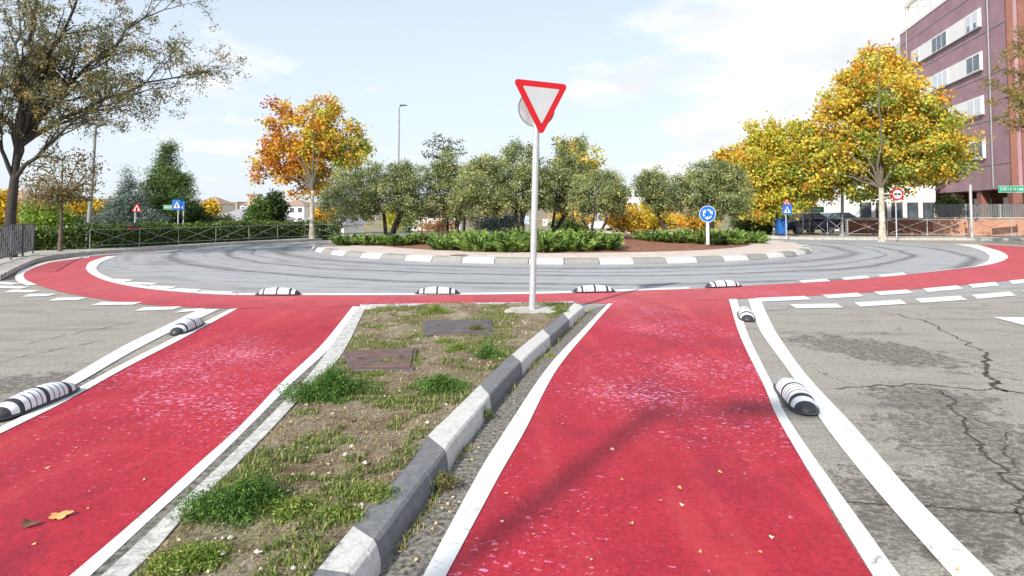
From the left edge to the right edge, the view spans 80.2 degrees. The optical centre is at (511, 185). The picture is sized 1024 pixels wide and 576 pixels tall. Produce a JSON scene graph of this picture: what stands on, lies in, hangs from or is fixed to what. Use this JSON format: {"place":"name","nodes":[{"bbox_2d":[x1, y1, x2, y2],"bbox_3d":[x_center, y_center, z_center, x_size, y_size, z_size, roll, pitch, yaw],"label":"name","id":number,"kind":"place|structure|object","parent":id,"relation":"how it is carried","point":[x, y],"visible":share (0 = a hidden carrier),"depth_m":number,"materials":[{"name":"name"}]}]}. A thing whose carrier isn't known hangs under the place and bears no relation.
{"place":"outdoors","nodes":[
{"label":"outdoors","id":0,"kind":"place"},
{"bbox_2d":[217,194,299,234],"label":"house","id":1,"kind":"structure","parent":0,"point":[236,213],"depth_m":49.35,"materials":[{"name":"paint"}]},
{"bbox_2d":[0,0,941,201],"label":"sky","id":2,"kind":"structure","parent":0,"point":[667,84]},
{"bbox_2d":[0,238,1023,575],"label":"road","id":3,"kind":"structure","parent":0,"point":[922,444],"depth_m":7.27,"materials":[{"name":"asphalt"}]},
{"bbox_2d":[0,381,79,419],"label":"lane separator","id":4,"kind":"object","parent":3,"relation":"on","point":[30,399],"visible":1,"depth_m":4.62,"materials":[{"name":"rubber"}]},
{"bbox_2d":[15,256,89,284],"bbox_3d":[-12.466,2.205,16.354,1.005,0.001,9.583,1,-3,-29],"label":"lane line","id":5,"kind":"object","parent":3,"relation":"on","point":[19,277],"visible":1,"depth_m":15.24,"materials":[{"name":"paint"}]},
{"bbox_2d":[0,308,236,432],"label":"lane line","id":6,"kind":"object","parent":3,"relation":"on","point":[35,412],"visible":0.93,"depth_m":5.52,"materials":[{"name":"paint"}]},
{"bbox_2d":[61,309,218,383],"bbox_3d":[-4.053,1.598,2.427,0.878,0.001,13.923,0,-3,-3],"label":"lane line","id":7,"kind":"object","parent":3,"relation":"on","point":[99,364],"visible":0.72,"depth_m":6.60,"materials":[{"name":"paint"}]},
{"bbox_2d":[86,268,236,294],"bbox_3d":[-8.287,2.071,13.279,8.164,0.001,0.861,-2,-3,40],"label":"lane line","id":8,"kind":"object","parent":3,"relation":"on","point":[95,272],"visible":1,"depth_m":12.34,"materials":[{"name":"paint"}]},
{"bbox_2d":[0,306,359,575],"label":"cycle lane","id":9,"kind":"structure","parent":3,"relation":"on","point":[203,392],"depth_m":4.13,"materials":[{"name":"asphalt"}]},
{"bbox_2d":[70,306,358,575],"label":"lane line","id":10,"kind":"object","parent":9,"relation":"on","point":[95,562],"visible":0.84,"depth_m":3.51,"materials":[{"name":"paint"}]},
{"bbox_2d":[168,317,204,334],"bbox_3d":[-4.141,1.759,7.766,0.230,0.124,0.830,0,-3,-6],"label":"lane separator","id":11,"kind":"object","parent":3,"relation":"on","point":[186,325],"visible":1,"depth_m":7.59,"materials":[{"name":"plastic"}]},
{"bbox_2d":[91,354,324,575],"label":"gutter","id":12,"kind":"object","parent":3,"relation":"on","point":[144,530],"visible":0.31,"depth_m":3.37,"materials":[{"name":"concrete"}]},
{"bbox_2d":[101,307,364,575],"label":"median edging","id":13,"kind":"object","parent":3,"relation":"on","point":[133,557],"visible":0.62,"depth_m":3.49,"materials":[{"name":"white concrete"}]},
{"bbox_2d":[131,302,573,575],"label":"median soil","id":14,"kind":"structure","parent":3,"relation":"on","point":[265,536],"depth_m":3.94,"materials":[{"name":"soil"}]},
{"bbox_2d":[143,537,236,575],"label":"weed","id":15,"kind":"object","parent":14,"relation":"on","point":[190,558],"visible":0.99,"depth_m":2.46,"materials":[{"name":"green plant"}]},
{"bbox_2d":[169,467,303,533],"bbox_3d":[-1.291,1.470,2.927,0.641,0.244,0.480,0,-3,0],"label":"weed","id":16,"kind":"object","parent":14,"relation":"on","point":[242,497],"visible":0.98,"depth_m":2.86,"materials":[{"name":"green plant"}]},
{"bbox_2d":[252,489,336,526],"bbox_3d":[-1.018,1.504,2.839,0.402,0.124,0.310,0,-3,0],"label":"weed","id":17,"kind":"object","parent":14,"relation":"on","point":[295,506],"visible":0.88,"depth_m":2.81,"materials":[{"name":"green plant"}]},
{"bbox_2d":[274,358,387,406],"bbox_3d":[-1.410,1.511,4.777,0.884,0.313,0.623,0,-3,0],"label":"weed","id":18,"kind":"object","parent":14,"relation":"on","point":[331,384],"visible":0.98,"depth_m":4.70,"materials":[{"name":"green plant"}]},
{"bbox_2d":[307,497,367,526],"bbox_3d":[-0.795,1.495,2.762,0.289,0.102,0.246,0,-3,0],"label":"weed","id":19,"kind":"object","parent":14,"relation":"on","point":[333,510],"visible":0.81,"depth_m":2.75,"materials":[{"name":"green plant"}]},
{"bbox_2d":[173,304,527,574],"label":"gravel","id":20,"kind":"structure","parent":14,"relation":"on","point":[257,551],"depth_m":2.86,"materials":[{"name":"gravel"}]},
{"bbox_2d":[135,300,570,575],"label":"short grass","id":21,"kind":"structure","parent":14,"relation":"on","point":[340,483],"depth_m":3.69,"materials":[{"name":"plant"}]},
{"bbox_2d":[325,476,402,508],"bbox_3d":[-0.724,1.513,2.984,0.333,0.094,0.332,-2,-3,42],"label":"weed","id":22,"kind":"object","parent":14,"relation":"on","point":[367,494],"visible":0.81,"depth_m":2.96,"materials":[{"name":"green plant"}]},
{"bbox_2d":[342,348,416,372],"bbox_3d":[-1.225,1.644,5.716,0.732,0.047,0.856,1,-3,-14],"label":"access cover","id":23,"kind":"object","parent":14,"relation":"on","point":[357,361],"visible":0.92,"depth_m":5.67,"materials":[{"name":"metal"}]},
{"bbox_2d":[403,370,477,395],"bbox_3d":[-0.561,1.540,4.772,0.594,0.176,0.415,0,-3,0],"label":"weed","id":24,"kind":"object","parent":14,"relation":"on","point":[436,383],"visible":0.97,"depth_m":4.73,"materials":[{"name":"green plant"}]},
{"bbox_2d":[424,319,493,335],"bbox_3d":[-0.662,1.701,7.328,0.906,0.047,0.875,0,-3,0],"label":"access cover","id":25,"kind":"object","parent":14,"relation":"on","point":[441,327],"visible":0.95,"depth_m":7.17,"materials":[{"name":"metal"}]},
{"bbox_2d":[470,342,506,359],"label":"weed","id":26,"kind":"object","parent":14,"relation":"on","point":[487,351],"visible":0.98,"depth_m":5.80,"materials":[{"name":"green plant"}]},
{"bbox_2d":[505,79,568,322],"bbox_3d":[0.350,0.201,8.598,0.905,3.350,0.575,0,-3,0],"label":"yield sign","id":27,"kind":"object","parent":14,"relation":"on","point":[538,102],"visible":0.93,"depth_m":8.58,"materials":[{"name":"metal"}]},
{"bbox_2d":[313,303,584,575],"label":"median kerb","id":28,"kind":"structure","parent":3,"relation":"on","point":[366,547],"depth_m":3.29,"materials":[{"name":"white paint"}]},
{"bbox_2d":[237,287,689,294],"bbox_3d":[-0.731,1.985,11.303,8.642,0.001,0.675,0,-3,-6],"label":"lane line","id":29,"kind":"object","parent":3,"relation":"on","point":[469,293],"visible":0.83,"depth_m":11.13,"materials":[{"name":"paint"}]},
{"bbox_2d":[255,287,301,294],"bbox_3d":[-4.216,1.900,10.976,0.830,0.124,0.230,0,-3,0],"label":"lane separator","id":30,"kind":"object","parent":29,"relation":"on","point":[278,291],"visible":1,"depth_m":10.89,"materials":[{"name":"plastic"}]},
{"bbox_2d":[415,287,459,293],"bbox_3d":[-1.356,1.904,11.082,0.830,0.124,0.230,0,-3,0],"label":"lane separator","id":31,"kind":"object","parent":29,"relation":"on","point":[437,290],"visible":1,"depth_m":11.00,"materials":[{"name":"plastic"}]},
{"bbox_2d":[379,305,605,575],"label":"gutter","id":32,"kind":"object","parent":3,"relation":"on","point":[425,542],"visible":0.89,"depth_m":3.50,"materials":[{"name":"gravel"}]},
{"bbox_2d":[433,467,463,492],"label":"weed","id":33,"kind":"object","parent":32,"relation":"on","point":[445,480],"visible":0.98,"depth_m":3.27,"materials":[{"name":"green plant"}]},
{"bbox_2d":[395,309,591,550],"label":"gutter grass","id":34,"kind":"structure","parent":32,"relation":"on","point":[534,363],"depth_m":3.23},
{"bbox_2d":[0,272,1023,324],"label":"give way dashes","id":35,"kind":"object","parent":3,"relation":"on","point":[1018,320],"visible":1,"depth_m":10.73,"materials":[{"name":"paint"}]},
{"bbox_2d":[0,232,1023,279],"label":"pavement kerb","id":36,"kind":"structure","parent":3,"relation":"on","point":[10,270],"depth_m":26.83,"materials":[{"name":"concrete"}]},
{"bbox_2d":[4,307,1023,524],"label":"road cracks","id":37,"kind":"object","parent":3,"relation":"on","point":[986,365],"visible":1,"depth_m":4.19,"materials":[{"name":"asphalt"}]},
{"bbox_2d":[24,245,1023,307],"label":"cycle lane ring","id":38,"kind":"object","parent":3,"relation":"on","point":[74,276],"visible":0.93,"depth_m":11.30,"materials":[{"name":"asphalt"}]},
{"bbox_2d":[321,234,802,257],"bbox_3d":[2.000,2.556,28.115,20.700,0.025,20.700,0,-3,0],"label":"island apron","id":39,"kind":"object","parent":3,"relation":"on","point":[769,246],"visible":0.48,"depth_m":19.95,"materials":[{"name":"concrete"}]},
{"bbox_2d":[328,233,362,245],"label":"creeping juniper","id":40,"kind":"object","parent":39,"relation":"on","point":[344,239],"visible":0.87,"depth_m":24.17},
{"bbox_2d":[414,215,461,234],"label":"autumn bush","id":41,"kind":"object","parent":39,"relation":"on","point":[439,226],"visible":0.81,"depth_m":35.66,"materials":[{"name":"orange plant"}]},
{"bbox_2d":[312,234,813,263],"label":"island kerb","id":42,"kind":"structure","parent":3,"relation":"on","point":[804,250],"depth_m":18.25,"materials":[{"name":"white paint"}]},
{"bbox_2d":[446,300,871,575],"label":"cycle lane","id":43,"kind":"structure","parent":3,"relation":"on","point":[650,392],"depth_m":3.47,"materials":[{"name":"asphalt"}]},
{"bbox_2d":[423,303,611,575],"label":"lane line","id":44,"kind":"object","parent":43,"relation":"on","point":[463,521],"visible":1,"depth_m":3.48,"materials":[{"name":"paint"}]},
{"bbox_2d":[773,377,819,414],"bbox_3d":[2.256,1.632,4.853,0.230,0.124,0.830,-1,-3,11],"label":"lane separator","id":45,"kind":"object","parent":3,"relation":"on","point":[794,395],"visible":1,"depth_m":4.65,"materials":[{"name":"plastic"}]},
{"bbox_2d":[729,299,899,575],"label":"lane line","id":46,"kind":"object","parent":3,"relation":"on","point":[876,560],"visible":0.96,"depth_m":3.29,"materials":[{"name":"paint"}]},
{"bbox_2d":[748,298,993,575],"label":"lane line","id":47,"kind":"object","parent":3,"relation":"on","point":[949,551],"visible":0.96,"depth_m":3.43,"materials":[{"name":"paint"}]},
{"bbox_2d":[783,38,994,241],"bbox_3d":[20.755,-2.641,33.926,9.179,11.300,9.021,-2,-3,44],"label":"plane tree","id":48,"kind":"object","parent":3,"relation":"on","point":[860,147],"visible":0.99,"depth_m":32.91,"materials":[{"name":"yellow plant"}]},
{"bbox_2d":[931,244,1007,271],"bbox_3d":[16.200,2.421,21.279,1.783,0.001,16.924,-2,-3,37],"label":"lane line","id":49,"kind":"object","parent":3,"relation":"on","point":[996,256],"visible":1,"depth_m":21.34,"materials":[{"name":"paint"}]},
{"bbox_2d":[0,231,1023,274],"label":"pavement","id":50,"kind":"structure","parent":0,"point":[5,263],"depth_m":24.43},
{"bbox_2d":[0,223,34,259],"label":"railing","id":51,"kind":"object","parent":50,"relation":"on","point":[9,251],"visible":1,"depth_m":18.34,"materials":[{"name":"metal"}]},
{"bbox_2d":[1,223,86,250],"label":"hedge","id":52,"kind":"object","parent":50,"relation":"on","point":[42,238],"visible":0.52,"depth_m":22.34,"materials":[{"name":"green plant"}]},
{"bbox_2d":[18,147,111,251],"bbox_3d":[-15.973,0.472,21.493,3.048,3.999,2.812,1,-3,-28],"label":"young tree","id":53,"kind":"object","parent":50,"relation":"on","point":[63,195],"visible":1,"depth_m":21.34,"materials":[{"name":"brown plant"}]},
{"bbox_2d":[81,218,341,248],"bbox_3d":[-13.382,2.214,28.691,2.609,1.382,12.791,-2,-3,34],"label":"hedge","id":54,"kind":"object","parent":50,"relation":"on","point":[161,227],"visible":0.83,"depth_m":27.02,"materials":[{"name":"green plant"}]},
{"bbox_2d":[89,224,339,248],"bbox_3d":[-12.996,2.233,27.987,1.216,0.750,11.840,-2,-3,34],"label":"railing","id":55,"kind":"object","parent":50,"relation":"on","point":[248,238],"visible":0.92,"depth_m":26.25,"materials":[{"name":"metal"}]},
{"bbox_2d":[245,90,376,238],"bbox_3d":[-11.449,-1.204,35.089,7.064,8.536,5.283,-1,-3,23],"label":"plane tree","id":56,"kind":"object","parent":50,"relation":"on","point":[314,148],"visible":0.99,"depth_m":34.37,"materials":[{"name":"orange plant"}]},
{"bbox_2d":[665,208,723,232],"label":"autumn bush","id":57,"kind":"object","parent":50,"relation":"on","point":[683,223],"visible":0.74,"depth_m":37.48,"materials":[{"name":"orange plant"}]},
{"bbox_2d":[728,110,840,234],"bbox_3d":[16.182,-0.707,36.408,7.128,7.795,5.175,0,-3,0],"label":"plane tree","id":58,"kind":"object","parent":50,"relation":"on","point":[762,160],"visible":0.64,"depth_m":35.52,"materials":[{"name":"yellow plant"}]},
{"bbox_2d":[847,219,1023,236],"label":"railing","id":59,"kind":"object","parent":50,"relation":"on","point":[968,234],"visible":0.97,"depth_m":34.50,"materials":[{"name":"metal"}]},
{"bbox_2d":[41,230,1023,249],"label":"verge","id":60,"kind":"structure","parent":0,"point":[768,234],"depth_m":36.26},
{"bbox_2d":[85,123,105,247],"bbox_3d":[-16.514,-0.005,24.023,0.727,4.913,0.340,0,-3,0],"label":"street lamp","id":61,"kind":"object","parent":60,"relation":"on","point":[89,215],"visible":0.41,"depth_m":23.99,"materials":[{"name":"grey metal"}]},
{"bbox_2d":[134,137,203,223],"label":"pine tree","id":62,"kind":"object","parent":60,"relation":"on","point":[168,184],"visible":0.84,"depth_m":29.67,"materials":[{"name":"green plant"}]},
{"bbox_2d":[599,198,647,233],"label":"autumn bush","id":63,"kind":"object","parent":60,"relation":"on","point":[632,222],"visible":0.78,"depth_m":37.40,"materials":[{"name":"yellow plant"}]},
{"bbox_2d":[636,201,679,231],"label":"autumn bush","id":64,"kind":"object","parent":60,"relation":"on","point":[652,223],"visible":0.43,"depth_m":43.25,"materials":[{"name":"yellow plant"}]},
{"bbox_2d":[725,213,789,233],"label":"evergreen bush","id":65,"kind":"object","parent":60,"relation":"on","point":[747,226],"visible":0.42,"depth_m":38.27,"materials":[{"name":"green plant"}]},
{"bbox_2d":[929,204,1023,235],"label":"brick wall","id":66,"kind":"structure","parent":60,"relation":"on","point":[1004,227],"depth_m":36.11,"materials":[{"name":"brick"}]},
{"bbox_2d":[377,232,749,251],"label":"island soil","id":67,"kind":"structure","parent":0,"point":[632,245],"depth_m":22.42,"materials":[{"name":"soil"}]},
{"bbox_2d":[355,233,387,245],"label":"creeping juniper","id":68,"kind":"object","parent":67,"relation":"on","point":[372,240],"visible":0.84,"depth_m":23.89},
{"bbox_2d":[311,156,436,235],"bbox_3d":[-5.823,0.649,26.025,5.322,3.916,3.162,0,-3,0],"label":"olive tree","id":69,"kind":"object","parent":67,"relation":"on","point":[366,206],"visible":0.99,"depth_m":25.62,"materials":[{"name":"green plant"}]},
{"bbox_2d":[381,233,418,245],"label":"creeping juniper","id":70,"kind":"object","parent":67,"relation":"on","point":[389,239],"visible":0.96,"depth_m":23.75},
{"bbox_2d":[425,231,462,249],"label":"creeping juniper","id":71,"kind":"object","parent":67,"relation":"on","point":[438,242],"visible":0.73,"depth_m":20.99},
{"bbox_2d":[422,132,467,234],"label":"tree","id":72,"kind":"object","parent":67,"relation":"on","point":[439,147],"visible":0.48,"depth_m":27.45,"materials":[{"name":"green plant"}]},
{"bbox_2d":[414,144,487,232],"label":"olive tree","id":73,"kind":"object","parent":67,"relation":"on","point":[442,182],"visible":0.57,"depth_m":26.70,"materials":[{"name":"green plant"}]},
{"bbox_2d":[450,228,504,251],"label":"creeping juniper","id":74,"kind":"object","parent":67,"relation":"on","point":[470,241],"visible":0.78,"depth_m":20.23,"materials":[{"name":"plant"}]},
{"bbox_2d":[466,206,529,232],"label":"blue conifer","id":75,"kind":"object","parent":67,"relation":"on","point":[492,224],"visible":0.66,"depth_m":29.55,"materials":[{"name":"green plant"}]},
{"bbox_2d":[444,136,558,232],"bbox_3d":[-0.365,0.161,25.088,4.766,4.470,3.088,0,-3,0],"label":"olive tree","id":76,"kind":"object","parent":67,"relation":"on","point":[517,177],"visible":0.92,"depth_m":24.69,"materials":[{"name":"green plant"}]},
{"bbox_2d":[482,231,529,251],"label":"creeping juniper","id":77,"kind":"object","parent":67,"relation":"on","point":[500,244],"visible":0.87,"depth_m":19.83,"materials":[{"name":"plant"}]},
{"bbox_2d":[514,228,570,252],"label":"creeping juniper","id":78,"kind":"object","parent":67,"relation":"on","point":[545,244],"visible":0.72,"depth_m":19.77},
{"bbox_2d":[543,214,588,232],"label":"evergreen bush","id":79,"kind":"object","parent":67,"relation":"on","point":[567,223],"visible":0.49,"depth_m":30.48,"materials":[{"name":"green plant"}]},
{"bbox_2d":[538,132,595,231],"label":"olive tree","id":80,"kind":"object","parent":67,"relation":"on","point":[563,172],"visible":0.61,"depth_m":26.31,"materials":[{"name":"green plant"}]},
{"bbox_2d":[548,229,603,252],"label":"creeping juniper","id":81,"kind":"object","parent":67,"relation":"on","point":[585,242],"visible":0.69,"depth_m":19.97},
{"bbox_2d":[549,133,607,219],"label":"poplar tree","id":82,"kind":"object","parent":67,"relation":"on","point":[593,161],"visible":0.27,"depth_m":31.87,"materials":[{"name":"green plant"}]},
{"bbox_2d":[561,167,634,231],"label":"olive tree","id":83,"kind":"object","parent":67,"relation":"on","point":[609,194],"visible":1,"depth_m":23.65,"materials":[{"name":"green plant"}]},
{"bbox_2d":[578,229,625,249],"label":"creeping juniper","id":84,"kind":"object","parent":67,"relation":"on","point":[611,242],"visible":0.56,"depth_m":20.53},
{"bbox_2d":[629,164,679,230],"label":"olive tree","id":85,"kind":"object","parent":67,"relation":"on","point":[647,187],"visible":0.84,"depth_m":26.75,"materials":[{"name":"green plant"}]},
{"bbox_2d":[654,229,691,242],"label":"creeping juniper","id":86,"kind":"object","parent":67,"relation":"on","point":[670,237],"visible":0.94,"depth_m":23.92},
{"bbox_2d":[677,228,727,243],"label":"creeping juniper","id":87,"kind":"object","parent":67,"relation":"on","point":[698,237],"visible":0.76,"depth_m":23.71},
{"bbox_2d":[699,206,715,244],"bbox_3d":[7.231,1.464,22.481,0.620,1.436,0.063,0,-3,0],"label":"roundabout sign","id":88,"kind":"object","parent":67,"relation":"on","point":[707,214],"visible":1,"depth_m":22.47,"materials":[{"name":"metal"}]},
{"bbox_2d":[659,155,756,230],"bbox_3d":[8.417,0.643,26.027,4.264,3.885,2.874,0,-3,0],"label":"olive tree","id":89,"kind":"object","parent":67,"relation":"on","point":[712,187],"visible":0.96,"depth_m":25.58,"materials":[{"name":"green plant"}]},
{"bbox_2d":[709,227,750,243],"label":"creeping juniper","id":90,"kind":"object","parent":67,"relation":"on","point":[735,236],"visible":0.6,"depth_m":24.06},
{"bbox_2d":[308,201,844,234],"bbox_3d":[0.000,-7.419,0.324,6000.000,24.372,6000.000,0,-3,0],"label":"ground","id":91,"kind":"structure","parent":0,"point":[375,227],"depth_m":156.42,"materials":[{"name":"soil"}]},
{"bbox_2d":[0,188,24,224],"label":"yellow tree","id":92,"kind":"object","parent":91,"relation":"on","point":[3,196],"visible":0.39,"depth_m":33.74,"materials":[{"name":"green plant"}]},
{"bbox_2d":[16,197,77,244],"bbox_3d":[-20.564,1.841,26.958,2.940,2.974,2.459,0,-3,0],"label":"green bush","id":93,"kind":"object","parent":91,"relation":"on","point":[45,218],"visible":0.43,"depth_m":26.48,"materials":[{"name":"green plant"}]},
{"bbox_2d":[63,197,108,218],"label":"yellow tree","id":94,"kind":"object","parent":91,"relation":"on","point":[83,209],"visible":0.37,"depth_m":32.36,"materials":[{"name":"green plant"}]},
{"bbox_2d":[76,164,174,241],"bbox_3d":[-17.632,0.946,27.918,4.092,3.971,3.369,0,-3,0],"label":"blue spruce","id":95,"kind":"object","parent":91,"relation":"on","point":[119,209],"visible":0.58,"depth_m":27.65,"materials":[{"name":"green plant"}]},
{"bbox_2d":[0,0,251,257],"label":"locust tree","id":96,"kind":"object","parent":91,"relation":"on","point":[29,91],"visible":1,"depth_m":18.53,"materials":[{"name":"green plant"}]},
{"bbox_2d":[179,200,217,236],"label":"evergreen bush","id":97,"kind":"object","parent":91,"relation":"on","point":[203,216],"visible":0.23,"depth_m":30.73,"materials":[{"name":"green plant"}]},
{"bbox_2d":[238,192,278,226],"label":"green bush","id":98,"kind":"object","parent":91,"relation":"on","point":[257,209],"visible":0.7,"depth_m":36.68,"materials":[{"name":"green plant"}]},
{"bbox_2d":[262,188,293,221],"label":"cypress bush","id":99,"kind":"object","parent":91,"relation":"on","point":[280,203],"visible":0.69,"depth_m":37.64,"materials":[{"name":"green plant"}]},
{"bbox_2d":[285,199,315,221],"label":"distant house","id":100,"kind":"structure","parent":91,"relation":"on","point":[300,208],"depth_m":169.88,"materials":[{"name":"paint"}]},
{"bbox_2d":[297,214,366,233],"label":"house","id":101,"kind":"structure","parent":91,"relation":"on","point":[350,228],"depth_m":54.37,"materials":[{"name":"paint"}]},
{"bbox_2d":[709,141,746,192],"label":"plane tree","id":102,"kind":"object","parent":91,"relation":"on","point":[723,155],"visible":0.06,"depth_m":45.53,"materials":[{"name":"yellow plant"}]},
{"bbox_2d":[788,213,838,234],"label":"parked car","id":103,"kind":"object","parent":91,"relation":"on","point":[813,225],"visible":0.62,"depth_m":40.27,"materials":[{"name":"paint"}]},
{"bbox_2d":[817,180,940,230],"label":"apartment block","id":104,"kind":"structure","parent":91,"relation":"on","point":[918,205],"depth_m":45.98,"materials":[{"name":"paint"}]},
{"bbox_2d":[845,218,932,234],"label":"brick wall","id":105,"kind":"structure","parent":91,"relation":"on","point":[854,226],"depth_m":36.75,"materials":[{"name":"brick"}]},
{"bbox_2d":[928,192,967,216],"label":"evergreen bush","id":106,"kind":"object","parent":91,"relation":"on","point":[949,199],"visible":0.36,"depth_m":38.21,"materials":[{"name":"green plant"}]},
{"bbox_2d":[893,0,1023,216],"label":"apartment building","id":107,"kind":"structure","parent":91,"relation":"on","point":[951,43],"depth_m":40.92,"materials":[{"name":"purple brick"}]},
{"bbox_2d":[965,9,978,33],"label":"window","id":108,"kind":"structure","parent":107,"relation":"in","point":[972,20],"depth_m":41.23,"materials":[{"name":"white glass"}]},
{"bbox_2d":[966,52,980,75],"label":"window","id":109,"kind":"structure","parent":107,"relation":"in","point":[973,64],"depth_m":41.15,"materials":[{"name":"grey glass"}]},
{"bbox_2d":[972,23,1023,137],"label":"locust tree","id":110,"kind":"object","parent":91,"relation":"on","point":[1017,97],"visible":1,"depth_m":24.24,"materials":[{"name":"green plant"}]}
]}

